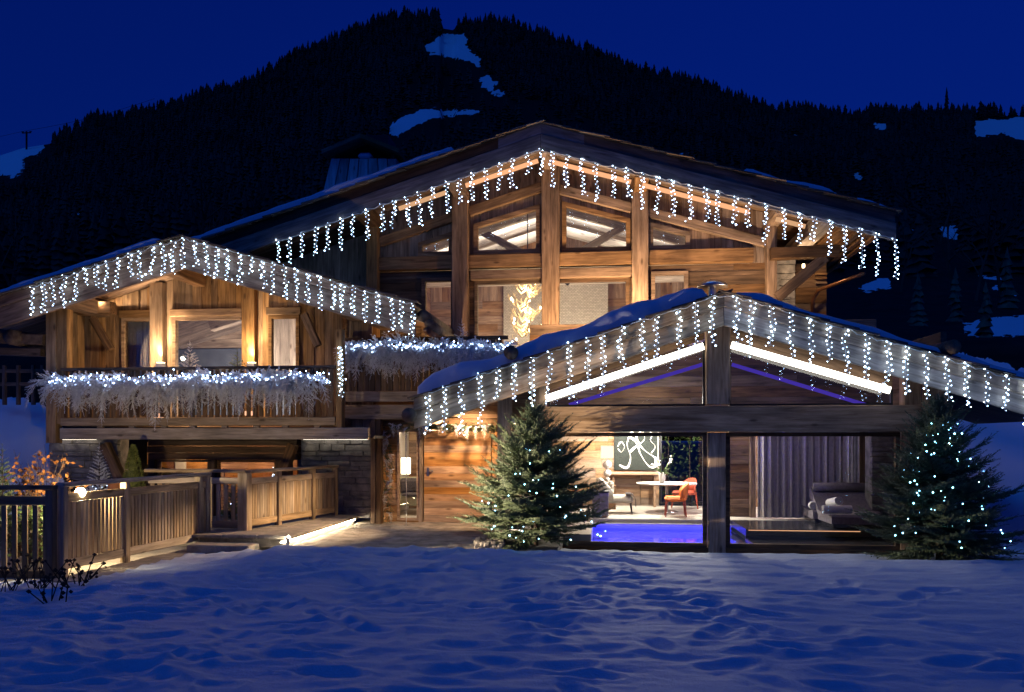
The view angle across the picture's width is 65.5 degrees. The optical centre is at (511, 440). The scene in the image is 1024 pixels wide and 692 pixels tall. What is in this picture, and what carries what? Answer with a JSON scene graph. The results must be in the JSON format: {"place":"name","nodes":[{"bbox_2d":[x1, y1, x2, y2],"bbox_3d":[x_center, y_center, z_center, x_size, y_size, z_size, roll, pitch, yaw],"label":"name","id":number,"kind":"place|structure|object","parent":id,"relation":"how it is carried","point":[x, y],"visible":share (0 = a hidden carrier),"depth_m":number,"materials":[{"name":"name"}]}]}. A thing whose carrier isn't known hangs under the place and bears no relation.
{"place":"outdoors","nodes":[
{"label":"outdoors","id":0,"kind":"place"},
{"bbox_2d":[0,544,271,582],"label":"path","id":1,"kind":"structure","parent":0,"point":[139,559],"depth_m":12.19,"materials":[{"name":"stone"}]},
{"bbox_2d":[0,443,30,551],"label":"fir","id":2,"kind":"object","parent":1,"relation":"on","point":[8,493],"visible":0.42,"depth_m":12.37,"materials":[{"name":"green plant"}]},
{"bbox_2d":[1,464,50,557],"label":"shrub","id":3,"kind":"object","parent":1,"relation":"on","point":[20,548],"visible":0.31,"depth_m":12.59,"materials":[{"name":"orange plant"}]},
{"bbox_2d":[0,485,57,578],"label":"railing","id":4,"kind":"object","parent":1,"relation":"on","point":[48,501],"visible":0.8,"depth_m":10.91,"materials":[{"name":"brown wood"}]},
{"bbox_2d":[0,501,71,563],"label":"shrub","id":5,"kind":"object","parent":1,"relation":"on","point":[30,535],"visible":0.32,"depth_m":11.94,"materials":[{"name":"green plant"}]},
{"bbox_2d":[29,517,42,557],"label":"shrub","id":6,"kind":"object","parent":1,"relation":"on","point":[40,533],"visible":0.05,"depth_m":11.68,"materials":[{"name":"green plant"}]},
{"bbox_2d":[3,446,87,552],"bbox_3d":[-7.536,0.975,12.808,1.534,1.818,0.901,0,0,6],"label":"shrub","id":7,"kind":"object","parent":1,"relation":"on","point":[43,472],"visible":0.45,"depth_m":12.81,"materials":[{"name":"orange plant"}]},
{"bbox_2d":[107,483,119,497],"bbox_3d":[-7.890,1.330,15.895,0.380,1.100,0.374,0,0,6],"label":"plant pot","id":8,"kind":"object","parent":1,"relation":"on","point":[114,486],"visible":0.08,"depth_m":15.74,"materials":[{"name":"ceramic"}]},
{"bbox_2d":[55,472,211,577],"bbox_3d":[-5.884,1.255,12.748,0.153,1.331,3.622,0,0,11],"label":"railing","id":9,"kind":"object","parent":1,"relation":"on","point":[126,524],"visible":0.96,"depth_m":12.27,"materials":[{"name":"brown wood"}]},
{"bbox_2d":[75,486,85,496],"bbox_3d":[-6.162,0.716,11.371,0.150,0.215,0.150,0,0,6],"label":"path lamp","id":10,"kind":"object","parent":9,"relation":"attached to","point":[80,490],"visible":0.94,"depth_m":11.33,"materials":[{"name":"white glass"}]},
{"bbox_2d":[122,444,145,494],"bbox_3d":[-7.459,0.969,15.695,0.597,1.822,0.604,0,0,6],"label":"topiary","id":11,"kind":"object","parent":1,"relation":"on","point":[131,465],"visible":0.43,"depth_m":15.63,"materials":[{"name":"plant"}]},
{"bbox_2d":[177,514,358,546],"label":"walkway","id":12,"kind":"structure","parent":1,"relation":"on","point":[269,535],"depth_m":14.57,"materials":[{"name":"stone"}]},
{"bbox_2d":[144,469,251,530],"bbox_3d":[-5.838,1.139,14.778,2.106,1.201,0.193,0,0,11],"label":"railing","id":13,"kind":"object","parent":12,"relation":"on","point":[243,480],"visible":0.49,"depth_m":14.63,"materials":[{"name":"brown wood"}]},
{"bbox_2d":[221,475,237,519],"bbox_3d":[-5.639,1.201,16.145,0.609,1.019,0.586,0,0,6],"label":"fir","id":14,"kind":"object","parent":12,"relation":"on","point":[229,513],"visible":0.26,"depth_m":16.09,"materials":[{"name":"green plant"}]},
{"bbox_2d":[249,465,338,525],"bbox_3d":[-4.376,1.135,16.127,0.154,1.171,3.118,0,0,18],"label":"railing","id":15,"kind":"object","parent":12,"relation":"on","point":[277,499],"visible":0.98,"depth_m":16.00,"materials":[{"name":"brown wood"}]},
{"bbox_2d":[281,519,354,542],"bbox_3d":[-3.701,1.745,15.569,0.040,0.030,4.000,0,0,6],"label":"light strip","id":16,"kind":"object","parent":12,"relation":"attached to","point":[284,541],"visible":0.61,"depth_m":14.99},
{"bbox_2d":[293,520,562,550],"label":"patio","id":17,"kind":"structure","parent":0,"point":[367,533],"depth_m":15.04,"materials":[{"name":"stone"}]},
{"bbox_2d":[472,536,506,548],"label":"cobbles","id":18,"kind":"object","parent":17,"relation":"on","point":[484,542],"visible":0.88,"depth_m":13.50,"materials":[{"name":"stone"}]},
{"bbox_2d":[200,119,902,523],"bbox_3d":[0.712,-2.572,22.914,16.221,8.925,12.305,0,0,6],"label":"chalet","id":19,"kind":"object","parent":17,"relation":"on","point":[470,263],"visible":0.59,"depth_m":18.62,"materials":[{"name":"brown wood"}]},
{"bbox_2d":[193,147,453,238],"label":"roof snow","id":20,"kind":"structure","parent":19,"relation":"on","point":[341,185],"depth_m":18.14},
{"bbox_2d":[321,133,406,189],"bbox_3d":[-4.345,-8.140,24.399,2.503,2.037,2.100,0,0,6],"label":"chimney","id":21,"kind":"object","parent":19,"relation":"on","point":[347,163],"visible":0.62,"depth_m":23.63,"materials":[{"name":"black wood"}]},
{"bbox_2d":[358,153,373,158],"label":"chimney snow","id":22,"kind":"structure","parent":21,"relation":"on","point":[364,155],"depth_m":23.63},
{"bbox_2d":[401,432,410,473],"bbox_3d":[-2.507,0.197,18.805,0.230,1.213,0.230,0,0,6],"label":"pendant lamp","id":23,"kind":"object","parent":19,"relation":"hanging from","point":[403,466],"visible":0.88,"depth_m":18.72,"materials":[{"name":"white metal"}]},
{"bbox_2d":[397,430,418,520],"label":"window","id":24,"kind":"structure","parent":19,"relation":"in","point":[398,432],"depth_m":17.78,"materials":[{"name":"brown wood"}]},
{"bbox_2d":[400,477,416,505],"bbox_3d":[-2.310,1.350,19.376,1.440,0.880,0.980,0,0,6],"label":"hall sofa","id":25,"kind":"object","parent":19,"relation":"on","point":[411,500],"visible":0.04,"depth_m":19.02,"materials":[{"name":"grey fabric"}]},
{"bbox_2d":[400,478,416,492],"bbox_3d":[-2.521,1.125,19.556,0.500,0.390,0.190,0,0,6],"label":"cushion","id":26,"kind":"object","parent":25,"relation":"on","point":[411,484],"visible":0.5,"depth_m":19.47,"materials":[{"name":"fur"}]},
{"bbox_2d":[401,492,416,495],"bbox_3d":[-2.389,1.298,19.169,0.450,0.055,0.550,0,0,6],"label":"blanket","id":27,"kind":"object","parent":25,"relation":"on","point":[410,494],"visible":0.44,"depth_m":18.92,"materials":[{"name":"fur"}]},
{"bbox_2d":[277,148,543,263],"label":"icicle lights","id":28,"kind":"object","parent":19,"relation":"attached to","point":[498,189],"visible":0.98,"depth_m":17.80},
{"bbox_2d":[333,331,517,386],"bbox_3d":[-1.855,-1.676,16.915,4.146,1.374,1.100,0,0,6],"label":"fir garland","id":29,"kind":"object","parent":19,"relation":"attached to","point":[447,352],"visible":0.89,"depth_m":16.77},
{"bbox_2d":[345,341,512,351],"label":"garland lights","id":30,"kind":"object","parent":29,"relation":"attached to","point":[426,344],"visible":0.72,"depth_m":16.87},
{"bbox_2d":[418,231,451,255],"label":"window","id":31,"kind":"structure","parent":19,"relation":"in","point":[448,235],"depth_m":19.28,"materials":[{"name":"brown glass"}]},
{"bbox_2d":[421,277,451,336],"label":"window","id":32,"kind":"structure","parent":19,"relation":"in","point":[439,279],"depth_m":19.32,"materials":[{"name":"brown wood"}]},
{"bbox_2d":[382,420,496,522],"bbox_3d":[-1.694,0.683,17.253,2.860,2.380,0.582,0,0,6],"label":"door garland","id":33,"kind":"object","parent":19,"relation":"hanging from","point":[455,426],"depth_m":17.25,"materials":[{"name":"green plant"}]},
{"bbox_2d":[424,431,490,522],"bbox_3d":[-1.208,0.805,17.630,1.505,2.030,0.140,0,0,6],"label":"front door","id":34,"kind":"structure","parent":19,"relation":"in","point":[445,455],"depth_m":17.63,"materials":[{"name":"wood"}]},
{"bbox_2d":[474,204,539,254],"bbox_3d":[-0.119,-5.048,19.157,1.606,1.166,0.160,0,0,6],"label":"window","id":35,"kind":"structure","parent":19,"relation":"in","point":[536,208],"depth_m":19.08,"materials":[{"name":"brown wood"}]},
{"bbox_2d":[474,280,541,340],"bbox_3d":[0.027,-2.170,19.160,1.868,3.321,0.120,0,0,6],"label":"window","id":36,"kind":"structure","parent":19,"relation":"in","point":[507,282],"depth_m":19.20,"materials":[{"name":"brown wood"}]},
{"bbox_2d":[507,214,541,345],"bbox_3d":[0.413,-4.322,21.088,1.077,3.786,1.060,0,0,6],"label":"antler chandelier","id":37,"kind":"object","parent":19,"relation":"hanging from","point":[528,314],"visible":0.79,"depth_m":21.05,"materials":[{"name":"beige"}]},
{"bbox_2d":[560,278,628,304],"bbox_3d":[1.865,-2.170,18.951,1.825,3.321,0.120,0,0,6],"label":"window frame","id":38,"kind":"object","parent":19,"relation":"in","point":[595,280],"depth_m":18.86,"materials":[{"name":"brown wood"}]},
{"bbox_2d":[562,201,629,251],"bbox_3d":[1.997,-5.074,18.915,1.607,1.217,0.160,0,0,6],"label":"window","id":39,"kind":"structure","parent":19,"relation":"in","point":[565,205],"depth_m":18.86,"materials":[{"name":"brown wood"}]},
{"bbox_2d":[649,222,689,249],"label":"window","id":40,"kind":"structure","parent":19,"relation":"in","point":[652,226],"depth_m":18.66,"materials":[{"name":"brown wood"}]},
{"bbox_2d":[651,271,687,299],"bbox_3d":[3.701,-2.234,18.726,0.854,3.447,0.150,0,0,6],"label":"window frame","id":41,"kind":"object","parent":19,"relation":"in","point":[654,274],"depth_m":18.68,"materials":[{"name":"brown wood"}]},
{"bbox_2d":[549,151,898,278],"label":"icicle lights","id":42,"kind":"object","parent":19,"relation":"attached to","point":[582,159],"visible":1,"depth_m":17.03},
{"bbox_2d":[744,169,836,193],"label":"roof snow","id":43,"kind":"structure","parent":19,"relation":"on","point":[803,183],"depth_m":17.01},
{"bbox_2d":[0,545,1023,691],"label":"snow field","id":44,"kind":"structure","parent":0,"point":[300,618],"depth_m":8.12,"materials":[{"name":"snow"}]},
{"bbox_2d":[0,559,38,591],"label":"dead plant","id":45,"kind":"object","parent":44,"relation":"on","point":[18,581],"visible":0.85,"depth_m":9.78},
{"bbox_2d":[7,553,39,583],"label":"dead plant","id":46,"kind":"object","parent":44,"relation":"on","point":[26,568],"visible":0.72,"depth_m":10.52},
{"bbox_2d":[14,557,70,588],"bbox_3d":[-5.918,1.748,10.035,0.630,0.536,0.325,0,0,-27],"label":"dead plant","id":47,"kind":"object","parent":44,"relation":"on","point":[40,572],"visible":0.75,"depth_m":10.02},
{"bbox_2d":[26,571,72,603],"bbox_3d":[-5.184,1.750,9.078,0.535,0.530,0.396,0,0,6],"label":"dead plant","id":48,"kind":"object","parent":44,"relation":"on","point":[43,593],"visible":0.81,"depth_m":9.06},
{"bbox_2d":[40,558,88,587],"bbox_3d":[-5.642,1.746,10.084,0.545,0.538,0.344,0,0,-21],"label":"dead plant","id":49,"kind":"object","parent":44,"relation":"on","point":[54,570],"visible":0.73,"depth_m":10.00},
{"bbox_2d":[69,553,106,583],"bbox_3d":[-5.661,1.751,10.533,0.315,0.528,0.480,0,0,37],"label":"dead plant","id":50,"kind":"object","parent":44,"relation":"on","point":[89,572],"visible":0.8,"depth_m":10.50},
{"bbox_2d":[186,542,258,553],"bbox_3d":[-4.940,1.933,13.622,1.100,0.315,0.450,0,0,6],"label":"stone step","id":51,"kind":"object","parent":44,"relation":"on","point":[207,547],"visible":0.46,"depth_m":13.43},
{"bbox_2d":[448,400,616,550],"bbox_3d":[0.307,0.767,13.817,2.882,2.967,2.850,0,0,-8],"label":"fir tree","id":52,"kind":"object","parent":44,"relation":"on","point":[537,435],"visible":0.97,"depth_m":13.42,"materials":[{"name":"green plant"}]},
{"bbox_2d":[488,449,605,541],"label":"tree lights","id":53,"kind":"object","parent":52,"relation":"attached to","point":[533,514],"visible":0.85,"depth_m":13.05,"materials":[{"name":"white plastic"}]},
{"bbox_2d":[846,391,1023,560],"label":"fir tree","id":54,"kind":"object","parent":44,"relation":"on","point":[906,493],"visible":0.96,"depth_m":12.55,"materials":[{"name":"green plant"}]},
{"bbox_2d":[894,423,1010,547],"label":"tree lights","id":55,"kind":"object","parent":54,"relation":"attached to","point":[949,498],"visible":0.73,"depth_m":12.45,"materials":[{"name":"white plastic"}]},
{"bbox_2d":[0,17,1023,555],"bbox_3d":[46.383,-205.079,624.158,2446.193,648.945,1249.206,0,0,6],"label":"hillside","id":56,"kind":"structure","parent":0,"point":[882,299],"depth_m":88.97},
{"bbox_2d":[0,365,45,404],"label":"field fence","id":57,"kind":"object","parent":56,"relation":"on","point":[18,371],"visible":0.81,"depth_m":21.07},
{"bbox_2d":[84,443,111,499],"bbox_3d":[-8.661,0.755,16.697,0.733,1.418,0.665,0,0,6],"label":"fir","id":58,"kind":"object","parent":56,"relation":"on","point":[101,486],"visible":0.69,"depth_m":16.68,"materials":[{"name":"green plant"}]},
{"bbox_2d":[0,234,454,517],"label":"balcony wing","id":59,"kind":"structure","parent":56,"relation":"on","point":[218,320],"depth_m":17.64,"materials":[{"name":"wood"}]},
{"bbox_2d":[0,238,160,291],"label":"roof snow","id":60,"kind":"structure","parent":59,"relation":"on","point":[109,255],"depth_m":16.77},
{"bbox_2d":[121,317,148,417],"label":"window","id":61,"kind":"structure","parent":59,"relation":"in","point":[124,321],"depth_m":18.29,"materials":[{"name":"brown wood"}]},
{"bbox_2d":[128,322,148,414],"bbox_3d":[-8.584,-1.708,18.457,0.677,2.395,0.102,0,0,6],"label":"curtain","id":62,"kind":"object","parent":59,"relation":"hanging from","point":[138,344],"visible":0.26,"depth_m":18.46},
{"bbox_2d":[155,362,165,371],"bbox_3d":[-7.912,-1.647,17.941,0.200,0.202,0.120,0,0,6],"label":"wall light","id":63,"kind":"object","parent":59,"relation":"attached to","point":[160,364],"visible":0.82,"depth_m":17.89,"materials":[{"name":"metal"}]},
{"bbox_2d":[23,365,330,430],"bbox_3d":[-6.928,-0.862,16.462,6.669,1.356,1.152,0,0,6],"label":"fir garland","id":64,"kind":"object","parent":59,"relation":"attached to","point":[193,384],"visible":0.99,"depth_m":16.31},
{"bbox_2d":[49,369,329,385],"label":"garland lights","id":65,"kind":"object","parent":64,"relation":"attached to","point":[317,373],"visible":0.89,"depth_m":16.32},
{"bbox_2d":[175,462,185,490],"bbox_3d":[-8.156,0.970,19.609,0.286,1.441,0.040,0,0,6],"label":"inner door","id":66,"kind":"structure","parent":59,"relation":"in","point":[178,465],"depth_m":19.59,"materials":[{"name":"beige paint"}]},
{"bbox_2d":[157,460,207,483],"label":"window","id":67,"kind":"structure","parent":59,"relation":"in","point":[159,462],"depth_m":18.47,"materials":[{"name":"brown wood"}]},
{"bbox_2d":[180,342,201,372],"bbox_3d":[-6.917,-1.772,17.127,0.455,0.787,0.449,0,0,6],"label":"fir","id":68,"kind":"object","parent":59,"relation":"on","point":[187,363],"visible":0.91,"depth_m":17.14,"materials":[{"name":"grey plant"}]},
{"bbox_2d":[172,316,241,417],"bbox_3d":[-6.872,-1.648,18.119,1.738,2.315,0.130,0,0,6],"label":"window","id":69,"kind":"structure","parent":59,"relation":"in","point":[175,320],"depth_m":18.15,"materials":[{"name":"brown wood"}]},
{"bbox_2d":[29,237,414,336],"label":"icicle lights","id":70,"kind":"object","parent":59,"relation":"attached to","point":[319,276],"visible":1,"depth_m":16.33},
{"bbox_2d":[229,348,244,365],"bbox_3d":[-5.888,-1.721,17.032,0.296,0.508,0.332,0,0,38],"label":"fir","id":71,"kind":"object","parent":59,"relation":"on","point":[238,362],"visible":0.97,"depth_m":17.02,"materials":[{"name":"grey plant"}]},
{"bbox_2d":[217,460,274,513],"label":"window","id":72,"kind":"structure","parent":59,"relation":"in","point":[218,461],"depth_m":18.29,"materials":[{"name":"brown wood"}]},
{"bbox_2d":[268,315,299,416],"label":"window","id":73,"kind":"structure","parent":59,"relation":"in","point":[271,318],"depth_m":17.89,"materials":[{"name":"brown wood"}]},
{"bbox_2d":[338,347,345,396],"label":"icicle lights","id":74,"kind":"object","parent":59,"relation":"attached to","point":[340,369],"visible":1,"depth_m":16.35},
{"bbox_2d":[406,434,406,525],"bbox_3d":[-2.237,1.039,16.862,0.026,2.347,0.015,0,0,6],"label":"rain chain","id":75,"kind":"object","parent":59,"relation":"hanging from","point":[406,479],"visible":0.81,"depth_m":16.86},
{"bbox_2d":[0,6,1023,289],"bbox_3d":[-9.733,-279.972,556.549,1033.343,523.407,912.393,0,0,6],"label":"forest","id":76,"kind":"object","parent":56,"relation":"on","point":[116,156],"visible":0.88,"depth_m":536.69,"materials":[{"name":"plant"}]},
{"bbox_2d":[871,192,948,291],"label":"bare tree","id":77,"kind":"object","parent":56,"relation":"on","point":[913,243],"visible":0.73,"depth_m":94.59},
{"bbox_2d":[907,274,928,325],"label":"fir tree","id":78,"kind":"object","parent":56,"relation":"on","point":[918,314],"visible":0.94,"depth_m":46.19,"materials":[{"name":"green plant"}]},
{"bbox_2d":[944,87,948,113],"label":"tall spruce","id":79,"kind":"object","parent":56,"relation":"on","point":[946,103],"visible":0.73,"depth_m":841.98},
{"bbox_2d":[946,268,964,321],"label":"fir tree","id":80,"kind":"object","parent":56,"relation":"on","point":[956,314],"visible":0.96,"depth_m":52.27,"materials":[{"name":"green plant"}]},
{"bbox_2d":[974,282,993,337],"bbox_3d":[19.411,-5.318,32.704,0.763,2.448,0.765,0,0,-44],"label":"fir tree","id":81,"kind":"object","parent":56,"relation":"on","point":[984,325],"visible":0.94,"depth_m":32.55,"materials":[{"name":"green plant"}]},
{"bbox_2d":[997,247,1019,308],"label":"fir tree","id":82,"kind":"object","parent":56,"relation":"on","point":[1008,299],"visible":0.98,"depth_m":63.44,"materials":[{"name":"green plant"}]},
{"bbox_2d":[0,0,1023,440],"label":"sky","id":83,"kind":"structure","parent":0,"point":[61,61],"materials":[{"name":"blue"}]},
{"bbox_2d":[221,441,965,554],"bbox_3d":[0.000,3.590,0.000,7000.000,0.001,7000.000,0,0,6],"label":"ground","id":84,"kind":"structure","parent":0,"point":[694,453],"depth_m":104.33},
{"bbox_2d":[659,436,697,504],"bbox_3d":[4.553,0.738,23.012,1.744,2.504,2.006,0,0,25],"label":"garden shrub","id":85,"kind":"object","parent":84,"relation":"on","point":[668,457],"visible":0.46,"depth_m":22.92,"materials":[{"name":"green plant"}]},
{"bbox_2d":[663,436,701,505],"bbox_3d":[5.043,0.730,22.940,1.921,2.520,1.876,0,0,33],"label":"garden shrub","id":86,"kind":"object","parent":84,"relation":"on","point":[689,463],"visible":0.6,"depth_m":22.85,"materials":[{"name":"green plant"}]},
{"bbox_2d":[401,289,1023,553],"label":"pool house","id":87,"kind":"structure","parent":84,"relation":"on","point":[728,399],"depth_m":14.62,"materials":[{"name":"brown wood"}]},
{"bbox_2d":[417,288,707,393],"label":"roof snow","id":88,"kind":"structure","parent":87,"relation":"on","point":[637,310],"depth_m":14.06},
{"bbox_2d":[592,490,608,515],"bbox_3d":[2.061,1.470,18.586,0.420,0.580,0.420,0,0,6],"label":"side table","id":89,"kind":"object","parent":87,"relation":"on","point":[603,496],"visible":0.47,"depth_m":18.39,"materials":[{"name":"grey fabric"}]},
{"bbox_2d":[598,478,632,513],"bbox_3d":[2.546,1.361,19.608,0.850,0.862,0.847,0,0,6],"label":"armchair","id":90,"kind":"object","parent":87,"relation":"on","point":[619,498],"visible":0.55,"depth_m":19.29,"materials":[{"name":"beige fabric"}]},
{"bbox_2d":[548,341,704,406],"bbox_3d":[2.131,-1.232,14.925,2.893,1.198,0.080,0,0,6],"label":"window","id":91,"kind":"structure","parent":87,"relation":"in","point":[703,351],"depth_m":14.82,"materials":[{"name":"black metal"}]},
{"bbox_2d":[550,432,706,546],"bbox_3d":[2.147,0.922,14.953,2.955,2.129,0.100,0,0,6],"label":"window","id":92,"kind":"structure","parent":87,"relation":"in","point":[588,434],"depth_m":14.83,"materials":[{"name":"brown wood"}]},
{"bbox_2d":[611,472,658,506],"bbox_3d":[3.284,1.325,21.471,1.302,0.929,0.510,0,0,6],"label":"console shelf","id":93,"kind":"object","parent":87,"relation":"on","point":[654,474],"visible":0.69,"depth_m":21.25,"materials":[{"name":"brown wood"}]},
{"bbox_2d":[614,436,656,469],"bbox_3d":[3.371,0.235,21.715,1.164,1.170,0.085,0,0,6],"label":"picture","id":94,"kind":"object","parent":87,"relation":"attached to","point":[635,452],"visible":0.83,"depth_m":21.69,"materials":[{"name":"fabric"}]},
{"bbox_2d":[637,481,696,512],"bbox_3d":[3.863,1.429,19.891,1.500,0.719,1.500,0,0,6],"label":"dining table","id":95,"kind":"object","parent":87,"relation":"on","point":[666,484],"visible":0.84,"depth_m":19.66,"materials":[{"name":"white ceramic"}]},
{"bbox_2d":[651,455,671,482],"bbox_3d":[3.723,0.723,19.779,0.558,0.690,0.386,0,0,6],"label":"flower vase","id":96,"kind":"object","parent":95,"relation":"on","point":[661,477],"visible":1,"depth_m":19.74,"materials":[{"name":"white ceramic"}]},
{"bbox_2d":[664,482,688,516],"bbox_3d":[3.872,1.391,18.709,0.570,0.802,0.564,0,0,9],"label":"dining chair","id":97,"kind":"object","parent":87,"relation":"on","point":[683,493],"visible":1,"depth_m":18.51,"materials":[{"name":"fabric"}]},
{"bbox_2d":[660,436,701,503],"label":"garden window","id":98,"kind":"structure","parent":87,"relation":"in","point":[661,502],"depth_m":21.68,"materials":[{"name":"black metal"}]},
{"bbox_2d":[671,478,697,508],"bbox_3d":[4.541,1.391,20.842,0.570,0.802,0.564,0,0,-33],"label":"dining chair","id":99,"kind":"object","parent":87,"relation":"on","point":[691,489],"visible":0.62,"depth_m":20.83,"materials":[{"name":"fabric"}]},
{"bbox_2d":[424,295,1023,433],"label":"icicle lights","id":100,"kind":"object","parent":87,"relation":"attached to","point":[889,342],"visible":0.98,"depth_m":13.60},
{"bbox_2d":[758,436,845,517],"bbox_3d":[6.600,0.650,18.075,1.986,2.240,0.207,0,0,6],"label":"curtain","id":101,"kind":"object","parent":87,"relation":"hanging from","point":[791,469],"visible":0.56,"depth_m":18.09,"materials":[{"name":"fabric"}]},
{"bbox_2d":[801,505,818,522],"bbox_3d":[7.133,1.357,17.908,1.150,0.863,1.800,0,0,6],"label":"lounger","id":102,"kind":"object","parent":87,"relation":"on","point":[808,513],"visible":0.16,"depth_m":17.48,"materials":[{"name":"grey fabric"}]},
{"bbox_2d":[808,501,815,508],"bbox_3d":[6.561,1.425,17.405,0.162,0.170,0.376,0,0,15],"label":"towel roll","id":103,"kind":"object","parent":102,"relation":"on","point":[811,505],"visible":0.99,"depth_m":17.24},
{"bbox_2d":[728,342,892,405],"bbox_3d":[5.434,-1.227,14.548,2.880,1.188,0.080,0,0,6],"label":"window","id":104,"kind":"structure","parent":87,"relation":"in","point":[891,392],"depth_m":14.51,"materials":[{"name":"black metal"}]},
{"bbox_2d":[726,432,899,549],"bbox_3d":[5.478,0.922,14.574,3.068,2.129,0.100,0,0,6],"label":"window","id":105,"kind":"structure","parent":87,"relation":"in","point":[896,434],"depth_m":14.57,"materials":[{"name":"brown wood"}]},
{"bbox_2d":[809,482,892,528],"bbox_3d":[7.121,1.357,16.822,1.200,0.863,1.800,0,0,6],"label":"lounger","id":106,"kind":"object","parent":87,"relation":"on","point":[851,494],"visible":0.72,"depth_m":17.16,"materials":[{"name":"grey fabric"}]},
{"bbox_2d":[821,505,852,513],"bbox_3d":[6.618,1.415,16.236,0.580,0.170,0.172,0,0,2],"label":"towel roll","id":107,"kind":"object","parent":106,"relation":"on","point":[834,509],"visible":1,"depth_m":16.17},
{"bbox_2d":[825,497,842,504],"bbox_3d":[6.673,1.282,16.499,0.180,0.252,0.443,0,0,-4],"label":"towel roll","id":108,"kind":"object","parent":107,"relation":"on","point":[835,501],"visible":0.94,"depth_m":16.31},
{"bbox_2d":[846,436,859,482],"bbox_3d":[7.577,0.460,17.712,0.283,1.860,0.115,0,0,6],"label":"curtain","id":109,"kind":"object","parent":87,"relation":"hanging from","point":[852,459],"visible":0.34,"depth_m":17.71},
{"bbox_2d":[737,292,1023,377],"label":"roof snow","id":110,"kind":"structure","parent":87,"relation":"on","point":[763,297],"depth_m":13.62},
{"bbox_2d":[697,279,727,295],"bbox_3d":[4.428,-3.070,17.612,0.680,0.950,0.680,0,0,6],"label":"roof vent","id":111,"kind":"object","parent":110,"relation":"on","point":[711,286],"visible":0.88,"depth_m":17.48,"materials":[{"name":"metal"}]},
{"bbox_2d":[609,485,615,509],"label":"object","id":112,"kind":"object","parent":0,"point":[612,505],"visible":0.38,"depth_m":20.52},
{"bbox_2d":[601,446,613,482],"bbox_3d":[2.481,0.660,20.753,0.330,1.020,0.330,0,0,6],"label":"table lamp","id":113,"kind":"object","parent":112,"relation":"on","point":[607,452],"visible":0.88,"depth_m":20.66,"materials":[{"name":"white ceramic"}]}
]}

